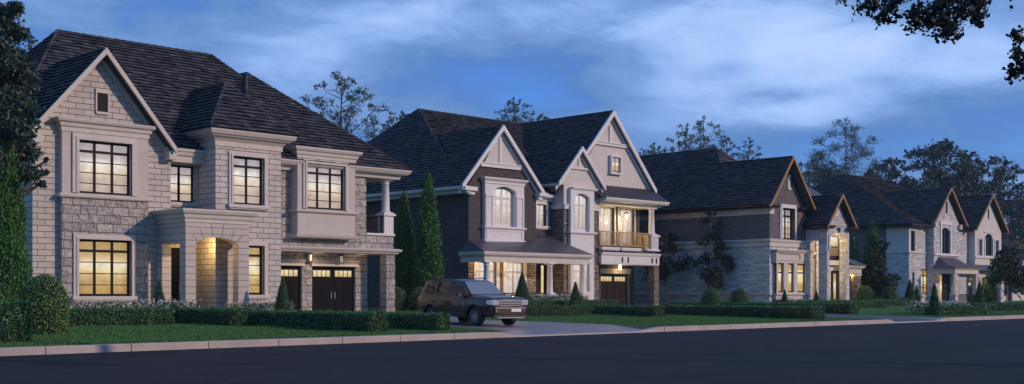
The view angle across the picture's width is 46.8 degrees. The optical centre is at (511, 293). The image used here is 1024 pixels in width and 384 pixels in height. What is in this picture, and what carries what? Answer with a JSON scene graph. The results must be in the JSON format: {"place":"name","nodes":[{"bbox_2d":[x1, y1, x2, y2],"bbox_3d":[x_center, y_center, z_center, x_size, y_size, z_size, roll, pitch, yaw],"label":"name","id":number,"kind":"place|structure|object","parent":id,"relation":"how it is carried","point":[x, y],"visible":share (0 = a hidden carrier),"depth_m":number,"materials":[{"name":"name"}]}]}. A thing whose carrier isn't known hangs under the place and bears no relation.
{"place":"outdoors","nodes":[
{"label":"outdoors","id":0,"kind":"place"},
{"bbox_2d":[349,311,640,334],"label":"driveway","id":1,"kind":"structure","parent":0,"point":[524,328],"depth_m":39.30,"materials":[{"name":"concrete"}]},
{"bbox_2d":[417,277,527,325],"bbox_3d":[-1.388,0.254,40.389,1.975,1.619,4.459,0,0,-38],"label":"parked car","id":2,"kind":"object","parent":1,"relation":"on","point":[474,301],"visible":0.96,"depth_m":39.65,"materials":[{"name":"grey metal"}]},
{"bbox_2d":[0,319,1023,383],"bbox_3d":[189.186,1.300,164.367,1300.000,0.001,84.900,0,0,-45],"label":"road","id":3,"kind":"structure","parent":0,"point":[972,352],"depth_m":23.01,"materials":[{"name":"grey asphalt"}]},
{"bbox_2d":[0,315,1023,355],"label":"kerb","id":4,"kind":"structure","parent":3,"relation":"on","point":[43,350],"depth_m":31.08,"materials":[{"name":"concrete"}]},
{"bbox_2d":[17,318,1023,355],"bbox_3d":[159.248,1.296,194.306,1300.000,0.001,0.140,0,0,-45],"label":"road gutter","id":5,"kind":"object","parent":3,"relation":"on","point":[451,339],"depth_m":32.72,"materials":[{"name":"grey concrete"}]},
{"bbox_2d":[0,0,1023,332],"label":"sky","id":6,"kind":"structure","parent":0,"point":[777,74],"materials":[{"name":"blue"}]},
{"bbox_2d":[44,301,1023,345],"bbox_3d":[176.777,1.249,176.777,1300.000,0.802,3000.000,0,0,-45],"label":"lawn","id":7,"kind":"structure","parent":0,"point":[895,309],"depth_m":58.38,"materials":[{"name":"green plant"}]},
{"bbox_2d":[0,132,33,299],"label":"columnar cedar","id":8,"kind":"object","parent":7,"relation":"on","point":[15,269],"visible":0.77,"depth_m":36.22,"materials":[{"name":"green plant"}]},
{"bbox_2d":[0,298,33,343],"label":"box hedge","id":9,"kind":"object","parent":7,"relation":"on","point":[16,316],"visible":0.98,"depth_m":26.35,"materials":[{"name":"green plant"}]},
{"bbox_2d":[0,0,53,204],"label":"broadleaf tree","id":10,"kind":"object","parent":7,"relation":"on","point":[16,104],"visible":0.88,"depth_m":36.27,"materials":[{"name":"green plant"}]},
{"bbox_2d":[19,36,37,51],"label":"pine tree","id":11,"kind":"object","parent":7,"relation":"on","point":[31,42],"visible":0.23,"depth_m":79.75,"materials":[{"name":"green plant"}]},
{"bbox_2d":[18,274,70,334],"bbox_3d":[-12.048,0.288,30.513,1.319,1.619,1.314,0,0,-45],"label":"round bush","id":12,"kind":"object","parent":7,"relation":"on","point":[48,296],"visible":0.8,"depth_m":30.13,"materials":[{"name":"green plant"}]},
{"bbox_2d":[69,306,174,326],"bbox_3d":[-12.557,0.710,36.016,4.750,0.645,0.875,0,0,-45],"label":"box hedge","id":13,"kind":"object","parent":7,"relation":"on","point":[106,316],"visible":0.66,"depth_m":36.22,"materials":[{"name":"green plant"}]},
{"bbox_2d":[67,298,201,322],"bbox_3d":[-12.477,0.582,37.857,5.392,0.895,0.934,0,0,-45],"label":"flower border","id":14,"kind":"object","parent":7,"relation":"on","point":[158,304],"visible":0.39,"depth_m":38.16,"materials":[{"name":"green plant"}]},
{"bbox_2d":[151,282,165,307],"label":"cone topiary","id":15,"kind":"object","parent":7,"relation":"on","point":[158,294],"visible":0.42,"depth_m":43.47,"materials":[{"name":"green plant"}]},
{"bbox_2d":[160,306,247,325],"bbox_3d":[-10.072,0.732,38.489,0.765,0.665,4.645,0,0,-45],"label":"box hedge","id":16,"kind":"object","parent":7,"relation":"on","point":[229,316],"visible":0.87,"depth_m":37.57,"materials":[{"name":"green plant"}]},
{"bbox_2d":[0,29,411,310],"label":"detached house","id":17,"kind":"structure","parent":7,"relation":"on","point":[207,179],"depth_m":49.31,"materials":[{"name":"stone"}]},
{"bbox_2d":[79,140,128,195],"bbox_3d":[-16.002,-4.895,46.335,2.169,2.050,0.062,0,0,-45],"label":"window","id":18,"kind":"structure","parent":17,"relation":"in","point":[103,166],"depth_m":46.37,"materials":[{"name":"grey"}]},
{"bbox_2d":[79,239,128,295],"bbox_3d":[-16.002,-1.000,46.335,2.169,2.200,0.062,0,0,-45],"label":"window","id":19,"kind":"structure","parent":17,"relation":"in","point":[103,264],"depth_m":46.37,"materials":[{"name":"grey"}]},
{"bbox_2d":[171,248,179,306],"bbox_3d":[-13.916,-0.525,49.483,1.200,2.750,0.140,0,0,-45],"label":"front door","id":20,"kind":"structure","parent":17,"relation":"in","point":[175,252],"depth_m":49.35,"materials":[{"name":"wood"}]},
{"bbox_2d":[171,165,192,202],"bbox_3d":[-13.961,-4.580,49.482,1.374,1.560,0.058,0,0,-45],"label":"window","id":21,"kind":"structure","parent":17,"relation":"in","point":[181,176],"depth_m":49.61,"materials":[{"name":"grey"}]},
{"bbox_2d":[234,156,261,204],"bbox_3d":[-11.250,-4.750,50.069,1.522,2.020,0.062,0,0,-45],"label":"window","id":22,"kind":"structure","parent":17,"relation":"in","point":[247,171],"depth_m":50.15,"materials":[{"name":"grey glass"}]},
{"bbox_2d":[249,246,261,294],"bbox_3d":[-11.250,-0.990,50.069,1.522,2.080,0.062,0,0,-45],"label":"window","id":23,"kind":"structure","parent":17,"relation":"in","point":[255,252],"depth_m":50.42,"materials":[{"name":"grey"}]},
{"bbox_2d":[281,266,299,310],"bbox_3d":[-10.601,-0.152,53.296,2.496,2.205,0.115,0,0,-45],"label":"garage door","id":24,"kind":"structure","parent":17,"relation":"in","point":[291,274],"depth_m":53.87,"materials":[{"name":"brown wood"}]},
{"bbox_2d":[307,167,342,210],"bbox_3d":[-8.480,-4.775,53.263,2.106,2.010,0.062,0,0,-45],"label":"window","id":25,"kind":"structure","parent":17,"relation":"in","point":[325,186],"depth_m":53.37,"materials":[{"name":"grey glass"}]},
{"bbox_2d":[312,266,353,310],"bbox_3d":[-8.422,-0.153,55.444,2.496,2.205,0.160,0,0,-45],"label":"garage door","id":26,"kind":"structure","parent":17,"relation":"in","point":[332,287],"depth_m":55.46,"materials":[{"name":"brown wood"}]},
{"bbox_2d":[337,254,344,262],"bbox_3d":[-8.014,-1.700,55.357,0.220,0.560,0.360,0,0,-45],"label":"wall lantern","id":27,"kind":"object","parent":17,"relation":"attached to","point":[341,258],"depth_m":55.29,"materials":[{"name":"beige glass"}]},
{"bbox_2d":[223,301,294,309],"bbox_3d":[-10.354,0.639,48.622,2.980,0.696,1.092,0,0,-45],"label":"flower border","id":28,"kind":"object","parent":7,"relation":"on","point":[240,304],"visible":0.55,"depth_m":48.22,"materials":[{"name":"green plant"}]},
{"bbox_2d":[274,277,291,310],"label":"cone topiary","id":29,"kind":"object","parent":7,"relation":"on","point":[282,301],"visible":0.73,"depth_m":47.82,"materials":[{"name":"green plant"}]},
{"bbox_2d":[246,309,388,332],"bbox_3d":[-6.102,0.809,35.837,0.814,0.705,6.810,0,0,-45],"label":"box hedge","id":30,"kind":"object","parent":7,"relation":"on","point":[374,321],"visible":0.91,"depth_m":34.95,"materials":[{"name":"green plant"}]},
{"bbox_2d":[298,71,389,142],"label":"pine tree","id":31,"kind":"object","parent":7,"relation":"on","point":[349,109],"visible":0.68,"depth_m":96.00,"materials":[{"name":"green plant"}]},
{"bbox_2d":[311,309,451,330],"bbox_3d":[-4.434,0.839,37.627,0.733,0.645,7.050,0,0,-45],"label":"box hedge","id":32,"kind":"object","parent":7,"relation":"on","point":[430,321],"visible":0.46,"depth_m":35.69,"materials":[{"name":"green plant"}]},
{"bbox_2d":[379,287,408,310],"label":"round bush","id":33,"kind":"object","parent":7,"relation":"on","point":[401,296],"visible":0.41,"depth_m":58.70,"materials":[{"name":"green plant"}]},
{"bbox_2d":[379,110,409,133],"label":"pine tree","id":34,"kind":"object","parent":7,"relation":"on","point":[391,120],"visible":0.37,"depth_m":106.32,"materials":[{"name":"green plant"}]},
{"bbox_2d":[394,191,415,294],"bbox_3d":[-5.660,-2.214,61.573,1.692,6.324,1.718,0,0,-45],"label":"columnar cedar","id":35,"kind":"object","parent":7,"relation":"on","point":[404,242],"visible":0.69,"depth_m":61.20,"materials":[{"name":"green plant"}]},
{"bbox_2d":[407,287,423,310],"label":"round bush","id":36,"kind":"object","parent":7,"relation":"on","point":[412,301],"visible":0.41,"depth_m":58.65,"materials":[{"name":"green plant"}]},
{"bbox_2d":[411,173,446,290],"bbox_3d":[-4.320,-2.641,60.791,1.943,7.178,1.843,0,0,-45],"label":"columnar cedar","id":37,"kind":"object","parent":7,"relation":"on","point":[427,254],"visible":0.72,"depth_m":60.39,"materials":[{"name":"green plant"}]},
{"bbox_2d":[494,97,535,122],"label":"pine tree","id":38,"kind":"object","parent":7,"relation":"on","point":[513,118],"visible":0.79,"depth_m":124.75,"materials":[{"name":"green plant"}]},
{"bbox_2d":[366,108,669,307],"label":"detached house","id":39,"kind":"structure","parent":7,"relation":"on","point":[541,205],"depth_m":71.37,"materials":[{"name":"brick"}]},
{"bbox_2d":[477,262,494,284],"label":"window","id":40,"kind":"structure","parent":39,"relation":"in","point":[480,268],"depth_m":66.93,"materials":[{"name":"grey"}]},
{"bbox_2d":[494,187,511,226],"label":"window","id":41,"kind":"structure","parent":39,"relation":"in","point":[502,198],"depth_m":67.61,"materials":[{"name":"grey"}]},
{"bbox_2d":[506,262,521,295],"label":"window","id":42,"kind":"structure","parent":39,"relation":"in","point":[513,271],"depth_m":68.20,"materials":[{"name":"grey"}]},
{"bbox_2d":[537,204,543,225],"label":"window","id":43,"kind":"structure","parent":39,"relation":"in","point":[540,208],"depth_m":71.38,"materials":[{"name":"grey"}]},
{"bbox_2d":[536,264,545,298],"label":"front door","id":44,"kind":"structure","parent":39,"relation":"in","point":[540,269],"depth_m":71.26,"materials":[{"name":"grey"}]},
{"bbox_2d":[574,194,586,231],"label":"window","id":45,"kind":"structure","parent":39,"relation":"in","point":[580,201],"depth_m":72.29,"materials":[{"name":"grey glass"}]},
{"bbox_2d":[574,265,587,291],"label":"window","id":46,"kind":"structure","parent":39,"relation":"in","point":[576,267],"depth_m":72.05,"materials":[{"name":"grey"}]},
{"bbox_2d":[600,207,611,244],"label":"balcony door","id":47,"kind":"structure","parent":39,"relation":"in","point":[605,213],"depth_m":76.00,"materials":[{"name":"grey"}]},
{"bbox_2d":[601,274,625,304],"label":"garage door","id":48,"kind":"structure","parent":39,"relation":"in","point":[613,286],"depth_m":76.52,"materials":[{"name":"brown wood"}]},
{"bbox_2d":[613,157,618,171],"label":"window","id":49,"kind":"structure","parent":39,"relation":"in","point":[615,160],"depth_m":75.67,"materials":[{"name":"grey"}]},
{"bbox_2d":[620,209,631,245],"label":"balcony door","id":50,"kind":"structure","parent":39,"relation":"in","point":[625,224],"depth_m":77.39,"materials":[{"name":"grey glass"}]},
{"bbox_2d":[514,272,531,305],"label":"cone topiary","id":51,"kind":"object","parent":7,"relation":"on","point":[522,290],"visible":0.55,"depth_m":59.02,"materials":[{"name":"green plant"}]},
{"bbox_2d":[536,113,549,120],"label":"pine tree","id":52,"kind":"object","parent":7,"relation":"on","point":[541,116],"visible":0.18,"depth_m":129.30,"materials":[{"name":"green plant"}]},
{"bbox_2d":[529,293,581,301],"bbox_3d":[1.768,0.451,64.844,5.090,0.986,1.314,0,0,-45],"label":"flower border","id":53,"kind":"object","parent":7,"relation":"on","point":[548,297],"visible":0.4,"depth_m":64.82,"materials":[{"name":"green plant"}]},
{"bbox_2d":[526,304,593,316],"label":"box hedge","id":54,"kind":"object","parent":7,"relation":"on","point":[562,310],"visible":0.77,"depth_m":50.94,"materials":[{"name":"green plant"}]},
{"bbox_2d":[530,299,619,307],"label":"box hedge","id":55,"kind":"object","parent":7,"relation":"on","point":[566,302],"visible":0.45,"depth_m":64.34,"materials":[{"name":"green plant"}]},
{"bbox_2d":[568,281,581,304],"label":"cone topiary","id":56,"kind":"object","parent":7,"relation":"on","point":[575,298],"visible":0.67,"depth_m":63.33,"materials":[{"name":"green plant"}]},
{"bbox_2d":[578,304,665,316],"bbox_3d":[4.640,0.760,53.341,0.973,0.614,5.207,0,0,-45],"label":"box hedge","id":57,"kind":"object","parent":7,"relation":"on","point":[637,310],"visible":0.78,"depth_m":52.29,"materials":[{"name":"green plant"}]},
{"bbox_2d":[639,143,666,155],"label":"pine tree","id":58,"kind":"object","parent":7,"relation":"on","point":[651,151],"visible":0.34,"depth_m":136.91,"materials":[{"name":"green plant"}]},
{"bbox_2d":[641,229,692,304],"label":"young tree","id":59,"kind":"object","parent":7,"relation":"on","point":[664,264],"visible":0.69,"depth_m":79.63,"materials":[{"name":"green plant"}]},
{"bbox_2d":[662,123,703,151],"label":"pine tree","id":60,"kind":"object","parent":7,"relation":"on","point":[688,140],"visible":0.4,"depth_m":142.52,"materials":[{"name":"green plant"}]},
{"bbox_2d":[676,116,731,153],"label":"pine tree","id":61,"kind":"object","parent":7,"relation":"on","point":[699,124],"visible":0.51,"depth_m":148.56,"materials":[{"name":"green plant"}]},
{"bbox_2d":[700,288,721,304],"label":"round bush","id":62,"kind":"object","parent":7,"relation":"on","point":[710,296],"visible":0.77,"depth_m":65.09,"materials":[{"name":"green plant"}]},
{"bbox_2d":[686,207,736,292],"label":"young tree","id":63,"kind":"object","parent":7,"relation":"on","point":[711,277],"visible":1,"depth_m":77.91,"materials":[{"name":"green plant"}]},
{"bbox_2d":[715,135,747,159],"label":"pine tree","id":64,"kind":"object","parent":7,"relation":"on","point":[726,149],"visible":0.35,"depth_m":151.63,"materials":[{"name":"green plant"}]},
{"bbox_2d":[729,288,749,302],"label":"round bush","id":65,"kind":"object","parent":7,"relation":"on","point":[738,295],"visible":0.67,"depth_m":67.04,"materials":[{"name":"green plant"}]},
{"bbox_2d":[658,304,825,319],"bbox_3d":[10.148,0.809,53.132,1.279,0.704,8.325,0,0,-45],"label":"box hedge","id":66,"kind":"object","parent":7,"relation":"on","point":[812,312],"visible":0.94,"depth_m":52.04,"materials":[{"name":"green plant"}]},
{"bbox_2d":[736,137,761,160],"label":"pine tree","id":67,"kind":"object","parent":7,"relation":"on","point":[750,150],"visible":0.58,"depth_m":158.98,"materials":[{"name":"green plant"}]},
{"bbox_2d":[634,148,867,305],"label":"detached house","id":68,"kind":"structure","parent":7,"relation":"on","point":[780,219],"depth_m":79.16,"materials":[{"name":"grey brick"}]},
{"bbox_2d":[778,263,781,291],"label":"window","id":69,"kind":"structure","parent":68,"relation":"in","point":[779,264],"depth_m":77.14,"materials":[{"name":"grey"}]},
{"bbox_2d":[783,208,790,239],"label":"window","id":70,"kind":"structure","parent":68,"relation":"in","point":[786,212],"depth_m":78.32,"materials":[{"name":"grey glass"}]},
{"bbox_2d":[788,263,791,291],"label":"window","id":71,"kind":"structure","parent":68,"relation":"in","point":[789,265],"depth_m":78.00,"materials":[{"name":"grey"}]},
{"bbox_2d":[797,264,803,291],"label":"window","id":72,"kind":"structure","parent":68,"relation":"in","point":[800,267],"depth_m":78.95,"materials":[{"name":"grey"}]},
{"bbox_2d":[830,237,837,255],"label":"balcony door","id":73,"kind":"structure","parent":68,"relation":"in","point":[834,240],"depth_m":84.29,"materials":[{"name":"grey"}]},
{"bbox_2d":[831,271,838,298],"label":"front door","id":74,"kind":"structure","parent":68,"relation":"in","point":[834,274],"depth_m":83.40,"materials":[{"name":"brown"}]},
{"bbox_2d":[678,301,859,313],"bbox_3d":[13.614,0.751,63.954,1.095,0.690,10.983,0,0,-45],"label":"box hedge","id":75,"kind":"object","parent":7,"relation":"on","point":[841,308],"visible":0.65,"depth_m":61.05,"materials":[{"name":"green plant"}]},
{"bbox_2d":[780,289,787,301],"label":"cone topiary","id":76,"kind":"object","parent":7,"relation":"on","point":[784,298],"visible":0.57,"depth_m":75.03,"materials":[{"name":"green plant"}]},
{"bbox_2d":[802,169,834,187],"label":"broadleaf tree","id":77,"kind":"object","parent":7,"relation":"on","point":[805,172],"visible":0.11,"depth_m":176.90,"materials":[{"name":"green plant"}]},
{"bbox_2d":[798,150,847,187],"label":"pine tree","id":78,"kind":"object","parent":7,"relation":"on","point":[815,167],"visible":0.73,"depth_m":171.82,"materials":[{"name":"green plant"}]},
{"bbox_2d":[793,300,886,307],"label":"box hedge","id":79,"kind":"object","parent":7,"relation":"on","point":[872,303],"visible":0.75,"depth_m":75.31,"materials":[{"name":"green plant"}]},
{"bbox_2d":[772,298,915,305],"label":"box hedge","id":80,"kind":"object","parent":7,"relation":"on","point":[899,301],"visible":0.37,"depth_m":85.99,"materials":[{"name":"green plant"}]},
{"bbox_2d":[802,116,887,178],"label":"broadleaf tree","id":81,"kind":"object","parent":7,"relation":"on","point":[855,142],"visible":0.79,"depth_m":172.73,"materials":[{"name":"green plant"}]},
{"bbox_2d":[849,235,864,298],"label":"columnar cedar","id":82,"kind":"object","parent":7,"relation":"on","point":[854,252],"visible":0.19,"depth_m":90.21,"materials":[{"name":"green plant"}]},
{"bbox_2d":[856,285,873,299],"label":"round bush","id":83,"kind":"object","parent":7,"relation":"on","point":[864,292],"visible":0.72,"depth_m":82.25,"materials":[{"name":"green plant"}]},
{"bbox_2d":[861,220,883,296],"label":"columnar cedar","id":84,"kind":"object","parent":7,"relation":"on","point":[871,236],"visible":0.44,"depth_m":90.19,"materials":[{"name":"green plant"}]},
{"bbox_2d":[863,238,901,298],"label":"young tree","id":85,"kind":"object","parent":7,"relation":"on","point":[885,281],"visible":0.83,"depth_m":88.82,"materials":[{"name":"green plant"}]},
{"bbox_2d":[881,286,897,299],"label":"round bush","id":86,"kind":"object","parent":7,"relation":"on","point":[889,292],"visible":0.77,"depth_m":86.85,"materials":[{"name":"green plant"}]},
{"bbox_2d":[864,157,923,188],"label":"broadleaf tree","id":87,"kind":"object","parent":7,"relation":"on","point":[895,174],"visible":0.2,"depth_m":172.34,"materials":[{"name":"green plant"}]},
{"bbox_2d":[903,279,915,299],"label":"cone topiary","id":88,"kind":"object","parent":7,"relation":"on","point":[910,293],"visible":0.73,"depth_m":93.52,"materials":[{"name":"green plant"}]},
{"bbox_2d":[812,173,1014,302],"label":"detached house","id":89,"kind":"structure","parent":7,"relation":"on","point":[947,240],"depth_m":102.18,"materials":[{"name":"grey brick"}]},
{"bbox_2d":[911,231,913,250],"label":"window","id":90,"kind":"structure","parent":89,"relation":"in","point":[912,232],"depth_m":99.13,"materials":[{"name":"black glass"}]},
{"bbox_2d":[921,269,926,293],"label":"window","id":91,"kind":"structure","parent":89,"relation":"in","point":[923,271],"depth_m":100.44,"materials":[{"name":"yellow"}]},
{"bbox_2d":[942,228,947,253],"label":"window","id":92,"kind":"structure","parent":89,"relation":"in","point":[944,231],"depth_m":102.01,"materials":[{"name":"black glass"}]},
{"bbox_2d":[940,274,949,301],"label":"front door","id":93,"kind":"structure","parent":89,"relation":"in","point":[944,278],"depth_m":101.92,"materials":[{"name":"grey"}]},
{"bbox_2d":[985,234,990,255],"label":"window","id":94,"kind":"structure","parent":89,"relation":"in","point":[988,239],"depth_m":108.34,"materials":[{"name":"black glass"}]},
{"bbox_2d":[914,285,920,303],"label":"cone topiary","id":95,"kind":"object","parent":7,"relation":"on","point":[917,295],"visible":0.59,"depth_m":94.39,"materials":[{"name":"green plant"}]},
{"bbox_2d":[927,282,941,314],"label":"cone topiary","id":96,"kind":"object","parent":7,"relation":"on","point":[934,301],"visible":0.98,"depth_m":59.65,"materials":[{"name":"green plant"}]},
{"bbox_2d":[903,300,969,313],"bbox_3d":[22.555,0.724,62.716,6.066,0.816,1.117,0,0,-45],"label":"flower border","id":97,"kind":"object","parent":7,"relation":"on","point":[916,304],"visible":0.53,"depth_m":61.41,"materials":[{"name":"green plant"}]},
{"bbox_2d":[895,138,985,195],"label":"broadleaf tree","id":98,"kind":"object","parent":7,"relation":"on","point":[939,177],"visible":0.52,"depth_m":176.25,"materials":[{"name":"green plant"}]},
{"bbox_2d":[923,305,987,314],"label":"box hedge","id":99,"kind":"object","parent":7,"relation":"on","point":[959,309],"visible":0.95,"depth_m":61.38,"materials":[{"name":"green plant"}]},
{"bbox_2d":[947,157,988,195],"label":"broadleaf tree","id":100,"kind":"object","parent":7,"relation":"on","point":[977,160],"visible":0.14,"depth_m":192.49,"materials":[{"name":"green plant"}]},
{"bbox_2d":[973,281,985,302],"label":"cone topiary","id":101,"kind":"object","parent":7,"relation":"on","point":[979,296],"visible":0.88,"depth_m":99.13,"materials":[{"name":"green plant"}]},
{"bbox_2d":[948,302,1023,310],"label":"box hedge","id":102,"kind":"object","parent":7,"relation":"on","point":[999,306],"visible":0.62,"depth_m":72.44,"materials":[{"name":"green plant"}]},
{"bbox_2d":[983,277,997,301],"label":"columnar cedar","id":103,"kind":"object","parent":7,"relation":"on","point":[990,293],"visible":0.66,"depth_m":109.39,"materials":[{"name":"green plant"}]},
{"bbox_2d":[975,154,1023,229],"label":"broadleaf tree","id":104,"kind":"object","parent":7,"relation":"on","point":[995,186],"visible":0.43,"depth_m":186.23,"materials":[{"name":"green plant"}]},
{"bbox_2d":[984,246,1023,302],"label":"young tree","id":105,"kind":"object","parent":7,"relation":"on","point":[1003,272],"visible":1,"depth_m":79.69,"materials":[{"name":"green plant"}]},
{"bbox_2d":[995,180,1023,240],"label":"broadleaf tree","id":106,"kind":"object","parent":7,"relation":"on","point":[1017,221],"visible":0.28,"depth_m":152.32,"materials":[{"name":"green plant"}]},
{"bbox_2d":[1001,224,1023,300],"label":"broadleaf tree","id":107,"kind":"object","parent":7,"relation":"on","point":[1021,266],"visible":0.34,"depth_m":135.64,"materials":[{"name":"green plant"}]},
{"bbox_2d":[1001,233,1023,300],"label":"distant house","id":108,"kind":"structure","parent":7,"relation":"on","point":[1015,297],"depth_m":144.41,"materials":[{"name":"paint"}]},
{"bbox_2d":[825,314,934,321],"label":"driveway","id":109,"kind":"structure","parent":0,"point":[899,319],"depth_m":55.35,"materials":[{"name":"concrete"}]},
{"bbox_2d":[835,0,1023,84],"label":"overhanging tree","id":110,"kind":"object","parent":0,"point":[938,16],"visible":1,"depth_m":17.98,"materials":[{"name":"green plant"}]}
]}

